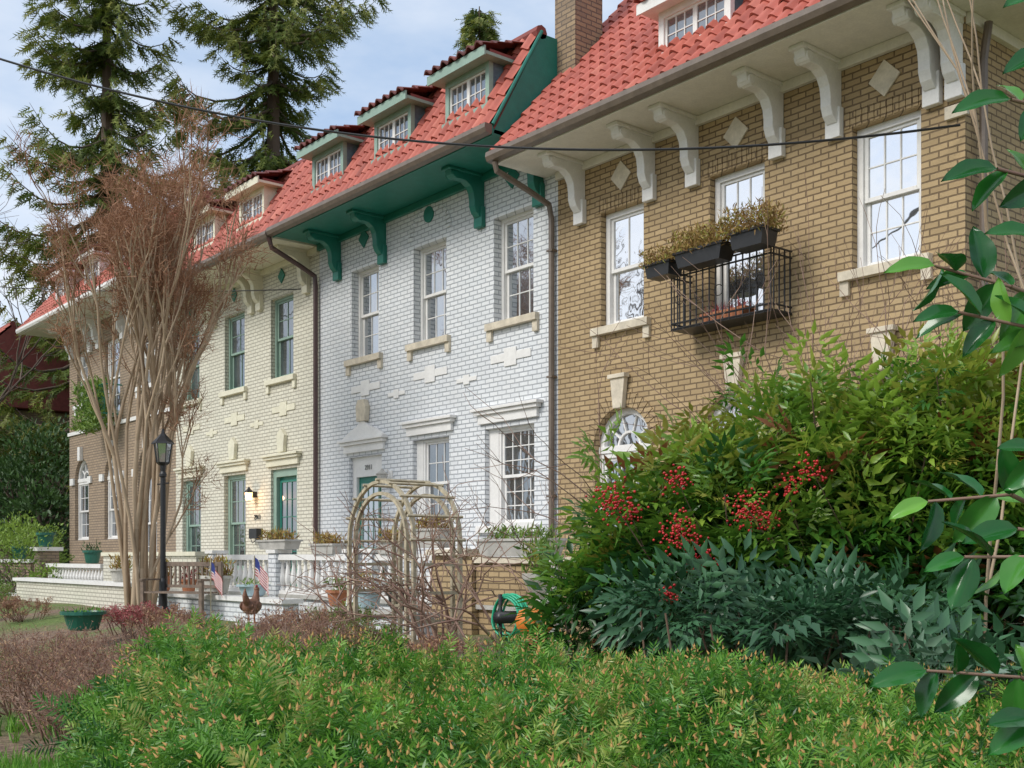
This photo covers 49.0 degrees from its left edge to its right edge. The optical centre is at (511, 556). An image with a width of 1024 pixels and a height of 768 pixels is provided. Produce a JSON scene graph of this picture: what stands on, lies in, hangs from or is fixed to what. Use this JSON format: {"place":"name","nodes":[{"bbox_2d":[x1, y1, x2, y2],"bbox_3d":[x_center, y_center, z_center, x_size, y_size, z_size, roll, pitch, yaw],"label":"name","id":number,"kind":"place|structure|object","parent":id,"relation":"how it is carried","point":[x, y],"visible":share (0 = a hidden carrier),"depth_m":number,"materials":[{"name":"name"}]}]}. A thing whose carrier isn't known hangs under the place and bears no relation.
{"place":"outdoors","nodes":[
{"label":"outdoors","id":0,"kind":"place"},
{"bbox_2d":[0,709,79,767],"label":"grass","id":1,"kind":"structure","parent":0,"point":[16,762],"depth_m":8.66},
{"bbox_2d":[0,0,622,326],"label":"sky","id":2,"kind":"structure","parent":0,"point":[405,43],"materials":[{"name":"blue"}]},
{"bbox_2d":[0,58,960,150],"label":"overhead cable","id":3,"kind":"object","parent":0,"point":[532,148],"visible":1,"depth_m":12.68,"materials":[{"name":"rubber"}]},
{"bbox_2d":[0,596,1011,766],"bbox_3d":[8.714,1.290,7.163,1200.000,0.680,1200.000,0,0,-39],"label":"ground","id":4,"kind":"structure","parent":0,"point":[53,620],"depth_m":15.95,"materials":[{"name":"plant"}]},
{"bbox_2d":[0,594,53,621],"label":"shrub","id":5,"kind":"object","parent":4,"relation":"on","point":[8,605],"visible":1,"depth_m":18.94,"materials":[{"name":"brown plant"}]},
{"bbox_2d":[0,224,63,402],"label":"bare tree","id":6,"kind":"object","parent":4,"relation":"on","point":[21,363],"visible":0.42,"depth_m":37.56,"materials":[{"name":"brown plant"}]},
{"bbox_2d":[0,414,69,563],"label":"holly tree","id":7,"kind":"object","parent":4,"relation":"on","point":[31,494],"visible":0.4,"depth_m":35.78,"materials":[{"name":"green plant"}]},
{"bbox_2d":[0,410,69,562],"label":"side walls","id":8,"kind":"structure","parent":4,"relation":"on","point":[30,414],"depth_m":48.11,"materials":[{"name":"brick"}]},
{"bbox_2d":[0,511,85,592],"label":"boxwood shrub","id":9,"kind":"object","parent":4,"relation":"on","point":[5,539],"visible":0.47,"depth_m":28.65,"materials":[{"name":"green plant"}]},
{"bbox_2d":[0,619,119,717],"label":"barberry shrub","id":10,"kind":"object","parent":4,"relation":"on","point":[3,704],"visible":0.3,"depth_m":10.93,"materials":[{"name":"brown plant"}]},
{"bbox_2d":[0,623,143,739],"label":"barberry shrub","id":11,"kind":"object","parent":4,"relation":"on","point":[57,656],"visible":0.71,"depth_m":9.71,"materials":[{"name":"brown plant"}]},
{"bbox_2d":[12,644,149,752],"bbox_3d":[-3.068,1.122,8.941,2.013,0.911,1.716,0,0,10],"label":"barberry shrub","id":12,"kind":"object","parent":4,"relation":"on","point":[70,690],"visible":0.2,"depth_m":8.82,"materials":[{"name":"brown plant"}]},
{"bbox_2d":[59,605,106,630],"bbox_3d":[-5.650,0.798,14.800,0.574,0.334,0.583,0,0,-39],"label":"flower pot","id":13,"kind":"object","parent":4,"relation":"on","point":[78,617],"visible":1,"depth_m":14.63,"materials":[{"name":"green plastic"}]},
{"bbox_2d":[0,0,218,512],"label":"spruce tree","id":14,"kind":"object","parent":4,"relation":"on","point":[87,65],"visible":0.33,"depth_m":45.03,"materials":[{"name":"green plant"}]},
{"bbox_2d":[70,303,175,572],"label":"front wall","id":15,"kind":"structure","parent":4,"relation":"on","point":[94,453],"depth_m":31.87,"materials":[{"name":"brick"}]},
{"bbox_2d":[68,374,116,436],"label":"balconet plants","id":16,"kind":"object","parent":15,"relation":"attached to","point":[89,416],"visible":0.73,"depth_m":30.78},
{"bbox_2d":[45,296,158,359],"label":"eave brackets","id":17,"kind":"object","parent":15,"relation":"attached to","point":[120,325],"visible":0.33,"depth_m":31.93,"materials":[{"name":"white paint"}]},
{"bbox_2d":[78,327,156,551],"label":"windows","id":18,"kind":"structure","parent":15,"relation":"attached to","point":[83,509],"depth_m":31.84,"materials":[{"name":"glass"}]},
{"bbox_2d":[68,383,168,485],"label":"stone trim","id":19,"kind":"structure","parent":15,"relation":"attached to","point":[80,458],"depth_m":32.55,"materials":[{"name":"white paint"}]},
{"bbox_2d":[97,601,165,635],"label":"shrub","id":20,"kind":"object","parent":4,"relation":"on","point":[115,608],"visible":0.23,"depth_m":15.48,"materials":[{"name":"red plant"}]},
{"bbox_2d":[2,69,274,610],"bbox_3d":[-5.875,-3.333,18.923,4.239,8.684,4.707,0,0,8],"label":"crape myrtle tree","id":21,"kind":"object","parent":4,"relation":"on","point":[154,252],"visible":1,"depth_m":18.67,"materials":[{"name":"brown plant"}]},
{"bbox_2d":[101,601,175,638],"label":"shrub","id":22,"kind":"object","parent":4,"relation":"on","point":[124,614],"visible":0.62,"depth_m":14.95,"materials":[{"name":"red plant"}]},
{"bbox_2d":[61,610,262,686],"bbox_3d":[-3.145,0.946,10.759,1.900,0.854,1.709,0,0,36],"label":"barberry shrub","id":23,"kind":"object","parent":4,"relation":"on","point":[145,630],"visible":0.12,"depth_m":10.78,"materials":[{"name":"brown plant"}]},
{"bbox_2d":[151,429,173,613],"bbox_3d":[-5.720,-0.555,18.400,0.356,3.110,0.375,0,0,11],"label":"lamp post","id":24,"kind":"object","parent":4,"relation":"on","point":[162,442],"visible":0.92,"depth_m":18.36,"materials":[{"name":"black metal"}]},
{"bbox_2d":[123,601,207,637],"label":"shrub","id":25,"kind":"object","parent":4,"relation":"on","point":[174,609],"visible":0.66,"depth_m":14.59,"materials":[{"name":"brown plant"}]},
{"bbox_2d":[139,562,222,619],"bbox_3d":[-5.302,0.540,17.995,1.270,0.920,0.530,0,0,26],"label":"garden bench","id":26,"kind":"object","parent":4,"relation":"on","point":[201,586],"visible":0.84,"depth_m":18.06,"materials":[{"name":"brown wood"}]},
{"bbox_2d":[100,611,319,678],"bbox_3d":[-2.316,0.941,9.179,1.896,0.973,1.691,0,0,-39],"label":"barberry shrub","id":27,"kind":"object","parent":4,"relation":"on","point":[289,630],"visible":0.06,"depth_m":9.37,"materials":[{"name":"brown plant"}]},
{"bbox_2d":[176,251,319,586],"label":"front wall","id":28,"kind":"structure","parent":4,"relation":"on","point":[295,424],"depth_m":24.49,"materials":[{"name":"beige brick"}]},
{"bbox_2d":[153,244,309,338],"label":"eave brackets","id":29,"kind":"object","parent":28,"relation":"attached to","point":[253,301],"visible":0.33,"depth_m":24.22,"materials":[{"name":"beige paint"}]},
{"bbox_2d":[173,268,301,478],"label":"stone trim","id":30,"kind":"structure","parent":28,"relation":"attached to","point":[279,458],"depth_m":24.90,"materials":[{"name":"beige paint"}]},
{"bbox_2d":[186,294,292,568],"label":"windows","id":31,"kind":"structure","parent":28,"relation":"attached to","point":[283,367],"depth_m":25.62,"materials":[{"name":"green glass"}]},
{"bbox_2d":[179,237,318,309],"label":"soffit","id":32,"kind":"structure","parent":28,"relation":"attached to","point":[278,261],"depth_m":23.43,"materials":[{"name":"beige paint"}]},
{"bbox_2d":[129,230,271,297],"bbox_3d":[-6.980,-6.255,24.521,0.138,0.150,7.090,0,0,-39],"label":"gutter","id":33,"kind":"object","parent":32,"relation":"attached to","point":[263,236],"visible":0.3,"depth_m":22.59,"materials":[{"name":"brown metal"}]},
{"bbox_2d":[273,467,296,586],"bbox_3d":[-4.699,-0.605,23.684,0.140,2.510,1.160,0,0,-39],"label":"front door","id":34,"kind":"structure","parent":28,"relation":"attached to","point":[284,496],"depth_m":23.77,"materials":[{"name":"teal paint"}]},
{"bbox_2d":[266,237,317,586],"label":"downspouts","id":35,"kind":"object","parent":28,"relation":"attached to","point":[315,369],"visible":0.94,"depth_m":22.36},
{"bbox_2d":[235,585,263,639],"bbox_3d":[-3.250,0.835,14.000,0.394,0.970,0.399,0,0,-39],"label":"hen statue","id":36,"kind":"object","parent":4,"relation":"on","point":[247,602],"visible":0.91,"depth_m":13.90,"materials":[{"name":"metal"}]},
{"bbox_2d":[120,0,392,215],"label":"spruce tree","id":37,"kind":"object","parent":4,"relation":"on","point":[275,29],"visible":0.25,"depth_m":47.15,"materials":[{"name":"green plant"}]},
{"bbox_2d":[260,607,338,647],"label":"shrub","id":38,"kind":"object","parent":4,"relation":"on","point":[297,614],"visible":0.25,"depth_m":12.58,"materials":[{"name":"brown plant"}]},
{"bbox_2d":[226,596,386,658],"bbox_3d":[-2.038,0.780,10.633,1.542,0.830,1.717,0,0,27],"label":"barberry shrub","id":39,"kind":"object","parent":4,"relation":"on","point":[319,631],"visible":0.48,"depth_m":10.61,"materials":[{"name":"brown plant"}]},
{"bbox_2d":[0,547,613,639],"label":"porch terrace","id":40,"kind":"structure","parent":4,"relation":"on","point":[100,587],"depth_m":18.24,"materials":[{"name":"beige brick"}]},
{"bbox_2d":[108,554,132,581],"bbox_3d":[-7.486,0.157,21.427,0.517,0.625,0.476,0,0,34],"label":"flower pot","id":41,"kind":"object","parent":40,"relation":"on","point":[116,574],"visible":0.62,"depth_m":21.30,"materials":[{"name":"ceramic"}]},
{"bbox_2d":[196,553,236,593],"bbox_3d":[-4.791,0.266,18.193,0.636,0.667,0.676,0,0,-39],"label":"flower pot","id":42,"kind":"object","parent":40,"relation":"on","point":[228,577],"visible":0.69,"depth_m":18.11,"materials":[{"name":"ceramic"}]},
{"bbox_2d":[256,525,302,549],"bbox_3d":[-3.891,-0.330,18.679,0.463,0.410,1.031,0,0,-39],"label":"planter box","id":43,"kind":"object","parent":40,"relation":"on","point":[277,541],"visible":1,"depth_m":18.53,"materials":[{"name":"concrete"}]},
{"bbox_2d":[308,530,347,553],"bbox_3d":[-2.832,-0.242,17.417,0.459,0.394,0.771,0,0,-39],"label":"planter box","id":44,"kind":"object","parent":40,"relation":"on","point":[325,540],"visible":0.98,"depth_m":17.26,"materials":[{"name":"concrete"}]},
{"bbox_2d":[352,567,385,608],"bbox_3d":[-1.884,0.380,14.656,0.432,0.579,0.440,0,0,-39],"label":"flower pot","id":45,"kind":"object","parent":40,"relation":"on","point":[363,605],"visible":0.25,"depth_m":14.53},
{"bbox_2d":[409,513,456,547],"bbox_3d":[-1.079,-0.375,15.298,0.445,0.499,0.804,0,0,-39],"label":"planter box","id":46,"kind":"object","parent":40,"relation":"on","point":[421,535],"visible":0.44,"depth_m":15.14,"materials":[{"name":"concrete"}]},
{"bbox_2d":[473,520,567,556],"bbox_3d":[0.109,-0.232,13.865,0.540,0.454,1.347,0,0,-39],"label":"planter box","id":47,"kind":"object","parent":40,"relation":"on","point":[507,542],"visible":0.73,"depth_m":13.76,"materials":[{"name":"concrete"}]},
{"bbox_2d":[297,600,379,637],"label":"shrub","id":48,"kind":"object","parent":4,"relation":"on","point":[361,619],"visible":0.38,"depth_m":12.75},
{"bbox_2d":[320,620,406,652],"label":"shrub","id":49,"kind":"object","parent":4,"relation":"on","point":[384,626],"visible":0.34,"depth_m":11.01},
{"bbox_2d":[344,478,465,647],"bbox_3d":[-1.200,0.172,12.400,0.720,2.056,1.352,0,0,-39],"label":"garden arbor","id":50,"kind":"object","parent":4,"relation":"on","point":[403,500],"visible":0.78,"depth_m":12.19,"materials":[{"name":"brown wood"}]},
{"bbox_2d":[277,456,539,659],"bbox_3d":[-1.058,0.062,11.952,2.813,2.261,5.019,0,0,-10],"label":"climbing rose","id":51,"kind":"object","parent":4,"relation":"on","point":[439,599],"visible":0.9,"depth_m":11.25,"materials":[{"name":"plant"}]},
{"bbox_2d":[320,170,557,591],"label":"front wall","id":52,"kind":"structure","parent":4,"relation":"on","point":[473,281],"depth_m":19.08,"materials":[{"name":"white brick"}]},
{"bbox_2d":[353,455,381,548],"bbox_3d":[-2.652,-0.625,21.218,0.150,2.550,1.150,0,0,-39],"label":"front door","id":53,"kind":"structure","parent":52,"relation":"attached to","point":[361,475],"depth_m":21.27,"materials":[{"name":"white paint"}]},
{"bbox_2d":[303,165,544,281],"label":"eave brackets","id":54,"kind":"object","parent":52,"relation":"attached to","point":[471,182],"visible":0.71,"depth_m":20.22,"materials":[{"name":"teal paint"}]},
{"bbox_2d":[337,203,542,532],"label":"painted trim","id":55,"kind":"structure","parent":52,"relation":"attached to","point":[363,436],"depth_m":19.27,"materials":[{"name":"white paint"}]},
{"bbox_2d":[344,169,538,421],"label":"stone trim","id":56,"kind":"structure","parent":52,"relation":"attached to","point":[362,407],"depth_m":19.47,"materials":[{"name":"stone"}]},
{"bbox_2d":[358,209,533,526],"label":"windows","id":57,"kind":"structure","parent":52,"relation":"attached to","point":[517,265],"depth_m":18.21,"materials":[{"name":"glass"}]},
{"bbox_2d":[401,631,493,675],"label":"shrub","id":58,"kind":"object","parent":4,"relation":"on","point":[432,643],"visible":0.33,"depth_m":9.83,"materials":[{"name":"brown plant"}]},
{"bbox_2d":[453,6,503,55],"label":"spruce tree","id":59,"kind":"object","parent":4,"relation":"on","point":[479,24],"visible":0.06,"depth_m":61.62,"materials":[{"name":"green plant"}]},
{"bbox_2d":[491,593,527,663],"bbox_3d":[-0.035,0.821,10.587,0.240,0.959,0.457,0,0,-39],"label":"garden hose reel","id":60,"kind":"object","parent":4,"relation":"on","point":[498,619],"visible":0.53,"depth_m":10.54,"materials":[{"name":"green plastic"}]},
{"bbox_2d":[22,605,1023,767],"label":"yew hedge","id":61,"kind":"object","parent":4,"relation":"on","point":[264,703],"visible":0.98,"depth_m":2.35,"materials":[{"name":"plant"}]},
{"bbox_2d":[443,454,625,669],"bbox_3d":[0.499,0.300,8.190,1.835,2.208,2.876,0,0,-10],"label":"bare shrub","id":62,"kind":"object","parent":4,"relation":"on","point":[531,530],"visible":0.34,"depth_m":8.43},
{"bbox_2d":[513,531,566,600],"bbox_3d":[0.366,0.394,12.174,0.624,1.411,0.631,0,0,-39],"label":"garden urn","id":63,"kind":"object","parent":4,"relation":"on","point":[544,540],"visible":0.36,"depth_m":12.11,"materials":[{"name":"stone"}]},
{"bbox_2d":[448,320,873,533],"bbox_3d":[1.040,-0.055,7.398,2.530,2.918,2.778,0,0,30],"label":"bare shrub","id":64,"kind":"object","parent":4,"relation":"on","point":[548,447],"visible":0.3,"depth_m":7.24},
{"bbox_2d":[481,316,1023,744],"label":"nandina shrub","id":65,"kind":"object","parent":4,"relation":"on","point":[856,465],"visible":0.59,"depth_m":4.72,"materials":[{"name":"green plant"}]},
{"bbox_2d":[558,17,964,556],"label":"front wall","id":66,"kind":"structure","parent":4,"relation":"on","point":[829,175],"depth_m":14.01,"materials":[{"name":"beige brick"}]},
{"bbox_2d":[671,246,792,334],"bbox_3d":[2.727,-3.321,14.093,0.428,0.782,1.616,0,0,-39],"label":"balconet railing","id":67,"kind":"object","parent":66,"relation":"attached to","point":[736,320],"visible":0.82,"depth_m":13.85,"materials":[{"name":"black metal"}]},
{"bbox_2d":[643,224,779,321],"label":"flower boxes","id":68,"kind":"object","parent":67,"relation":"on","point":[744,241],"visible":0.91,"depth_m":13.73,"materials":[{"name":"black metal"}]},
{"bbox_2d":[637,196,794,313],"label":"flower box plants","id":69,"kind":"object","parent":68,"relation":"on","point":[720,228],"visible":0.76,"depth_m":13.55,"materials":[{"name":"green plant"}]},
{"bbox_2d":[492,20,992,536],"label":"downspouts","id":70,"kind":"object","parent":66,"relation":"attached to","point":[986,40],"visible":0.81,"depth_m":16.87,"materials":[{"name":"brown metal"}]},
{"bbox_2d":[537,0,965,225],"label":"eave brackets","id":71,"kind":"object","parent":66,"relation":"attached to","point":[821,65],"visible":0.98,"depth_m":13.28,"materials":[{"name":"white paint"}]},
{"bbox_2d":[599,110,931,526],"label":"windows","id":72,"kind":"structure","parent":66,"relation":"attached to","point":[890,165],"depth_m":14.22,"materials":[{"name":"glass"}]},
{"bbox_2d":[590,60,968,408],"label":"stone trim","id":73,"kind":"structure","parent":66,"relation":"attached to","point":[884,77],"depth_m":14.14,"materials":[{"name":"stone"}]},
{"bbox_2d":[557,205,1023,421],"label":"bare shrub","id":74,"kind":"object","parent":4,"relation":"on","point":[860,305],"visible":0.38,"depth_m":7.78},
{"bbox_2d":[572,528,1023,751],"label":"shrub","id":75,"kind":"object","parent":4,"relation":"on","point":[852,606],"visible":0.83,"depth_m":4.11,"materials":[{"name":"plant"}]},
{"bbox_2d":[670,229,968,427],"bbox_3d":[2.183,-0.397,8.152,2.476,3.603,3.482,0,0,-39],"label":"bare shrub","id":76,"kind":"object","parent":4,"relation":"on","point":[825,331],"visible":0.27,"depth_m":8.00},
{"bbox_2d":[624,241,1023,687],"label":"bare shrub","id":77,"kind":"object","parent":4,"relation":"on","point":[846,343],"visible":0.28,"depth_m":6.24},
{"bbox_2d":[639,190,1023,685],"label":"bare shrub","id":78,"kind":"object","parent":4,"relation":"on","point":[847,299],"visible":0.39,"depth_m":7.28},
{"bbox_2d":[654,172,1023,400],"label":"bare shrub","id":79,"kind":"object","parent":4,"relation":"on","point":[807,297],"visible":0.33,"depth_m":6.68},
{"bbox_2d":[869,0,1023,755],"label":"camellia shrub","id":80,"kind":"object","parent":4,"relation":"on","point":[979,524],"visible":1,"depth_m":1.61,"materials":[{"name":"green plant"}]},
{"bbox_2d":[908,0,1023,694],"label":"bare shrub","id":81,"kind":"object","parent":4,"relation":"on","point":[989,570],"visible":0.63,"depth_m":4.24,"materials":[{"name":"brown plant"}]},
{"bbox_2d":[965,16,1023,621],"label":"side walls","id":82,"kind":"structure","parent":4,"relation":"on","point":[1003,119],"depth_m":12.37,"materials":[{"name":"beige brick"}]},
{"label":"side walls","id":83,"kind":"object","parent":4,"relation":"on","visible":0},
{"bbox_2d":[490,25,556,135],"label":"roof deck","id":84,"kind":"structure","parent":83,"relation":"on","point":[535,75],"depth_m":16.98,"materials":[{"name":"teal paint"}]},
{"bbox_2d":[297,129,364,192],"bbox_3d":[-3.143,-7.115,20.886,1.130,0.990,1.480,0,0,-39],"label":"dormer window","id":85,"kind":"structure","parent":84,"relation":"on","point":[327,155],"depth_m":20.53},
{"bbox_2d":[294,124,369,149],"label":"dormer tiles","id":86,"kind":"object","parent":85,"relation":"on","point":[356,129],"visible":0.45,"depth_m":20.44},
{"bbox_2d":[272,125,512,250],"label":"soffit","id":87,"kind":"structure","parent":84,"relation":"attached to","point":[430,183],"depth_m":19.30,"materials":[{"name":"teal paint"}]},
{"bbox_2d":[266,122,491,236],"bbox_3d":[-2.529,-6.285,19.106,0.138,0.150,6.870,0,0,-39],"label":"gutter","id":88,"kind":"object","parent":87,"relation":"attached to","point":[478,132],"visible":1,"depth_m":18.54,"materials":[{"name":"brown metal"}]},
{"bbox_2d":[357,90,435,163],"bbox_3d":[-1.771,-7.115,19.217,1.130,0.990,1.480,0,0,-39],"label":"dormer window","id":89,"kind":"structure","parent":84,"relation":"on","point":[401,114],"depth_m":18.86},
{"bbox_2d":[354,85,438,116],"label":"dormer tiles","id":90,"kind":"object","parent":89,"relation":"on","point":[422,91],"visible":0.45,"depth_m":18.78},
{"bbox_2d":[269,33,536,226],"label":"roof tiles","id":91,"kind":"object","parent":84,"relation":"attached to","point":[358,169],"visible":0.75,"depth_m":18.60,"materials":[{"name":"tile"}]},
{"bbox_2d":[427,45,515,127],"bbox_3d":[-0.444,-7.115,17.603,1.130,0.990,1.480,0,0,-39],"label":"dormer window","id":92,"kind":"structure","parent":84,"relation":"on","point":[469,78],"depth_m":17.27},
{"bbox_2d":[424,40,523,75],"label":"dormer tiles","id":93,"kind":"object","parent":92,"relation":"on","point":[503,47],"visible":0.48,"depth_m":17.14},
{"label":"side walls","id":94,"kind":"object","parent":4,"relation":"on","visible":0},
{"bbox_2d":[285,159,305,168],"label":"roof deck","id":95,"kind":"structure","parent":94,"relation":"on","point":[294,165],"depth_m":22.85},
{"bbox_2d":[191,204,234,252],"bbox_3d":[-6.553,-7.105,25.034,1.130,0.970,1.480,0,0,-39],"label":"dormer window","id":96,"kind":"structure","parent":95,"relation":"on","point":[213,229],"depth_m":24.53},
{"bbox_2d":[166,160,308,273],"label":"roof tiles","id":97,"kind":"object","parent":95,"relation":"attached to","point":[289,179],"visible":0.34,"depth_m":22.73,"materials":[{"name":"tile"}]},
{"bbox_2d":[225,175,284,232],"bbox_3d":[-5.092,-7.105,23.257,1.130,0.970,1.480,0,0,-39],"label":"dormer window","id":98,"kind":"structure","parent":95,"relation":"on","point":[265,189],"depth_m":22.80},
{"bbox_2d":[223,169,292,191],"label":"dormer tiles","id":99,"kind":"object","parent":98,"relation":"on","point":[273,174],"visible":0.53,"depth_m":22.77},
{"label":"soffit","id":100,"kind":"object","parent":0,"visible":0},
{"bbox_2d":[0,321,69,413],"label":"roof deck","id":101,"kind":"structure","parent":100,"relation":"on","point":[60,403],"depth_m":47.44,"materials":[{"name":"tile"}]},
{"bbox_3d":[6.405,-7.748,17.058,11.000,3.785,7.620,0,0,-39],"label":"roof deck","id":102,"kind":"object","parent":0,"visible":0},
{"bbox_2d":[555,0,601,74],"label":"chimney","id":103,"kind":"object","parent":102,"relation":"on","point":[578,28],"visible":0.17,"depth_m":17.16,"materials":[{"name":"brick"}]},
{"bbox_2d":[489,0,822,150],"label":"roof tiles","id":104,"kind":"object","parent":102,"relation":"attached to","point":[623,53],"visible":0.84,"depth_m":15.31,"materials":[{"name":"tile"}]},
{"bbox_2d":[636,0,742,52],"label":"dormer window","id":105,"kind":"structure","parent":102,"relation":"attached to","point":[679,19],"depth_m":14.42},
{"bbox_2d":[498,0,1023,180],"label":"soffit","id":106,"kind":"structure","parent":102,"relation":"attached to","point":[868,30],"depth_m":13.35,"materials":[{"name":"paint"}]},
{"bbox_2d":[485,0,867,163],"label":"gutter","id":107,"kind":"object","parent":106,"relation":"attached to","point":[784,27],"visible":1,"depth_m":13.46,"materials":[{"name":"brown metal"}]},
{"bbox_3d":[-7.886,-8.117,34.443,11.000,2.385,9.370,0,0,-39],"label":"roof deck","id":108,"kind":"object","parent":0,"visible":0},
{"bbox_2d":[20,281,126,337],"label":"soffit","id":109,"kind":"structure","parent":108,"relation":"attached to","point":[34,331],"depth_m":32.25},
{"bbox_2d":[16,269,130,334],"bbox_3d":[-12.212,-6.905,30.887,0.138,0.150,9.370,0,0,-39],"label":"gutter","id":110,"kind":"object","parent":109,"relation":"attached to","point":[27,326],"visible":0.55,"depth_m":31.86,"materials":[{"name":"white paint"}]},
{"bbox_2d":[17,200,196,328],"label":"roof tiles","id":111,"kind":"object","parent":108,"relation":"attached to","point":[42,310],"visible":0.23,"depth_m":32.89,"materials":[{"name":"tile"}]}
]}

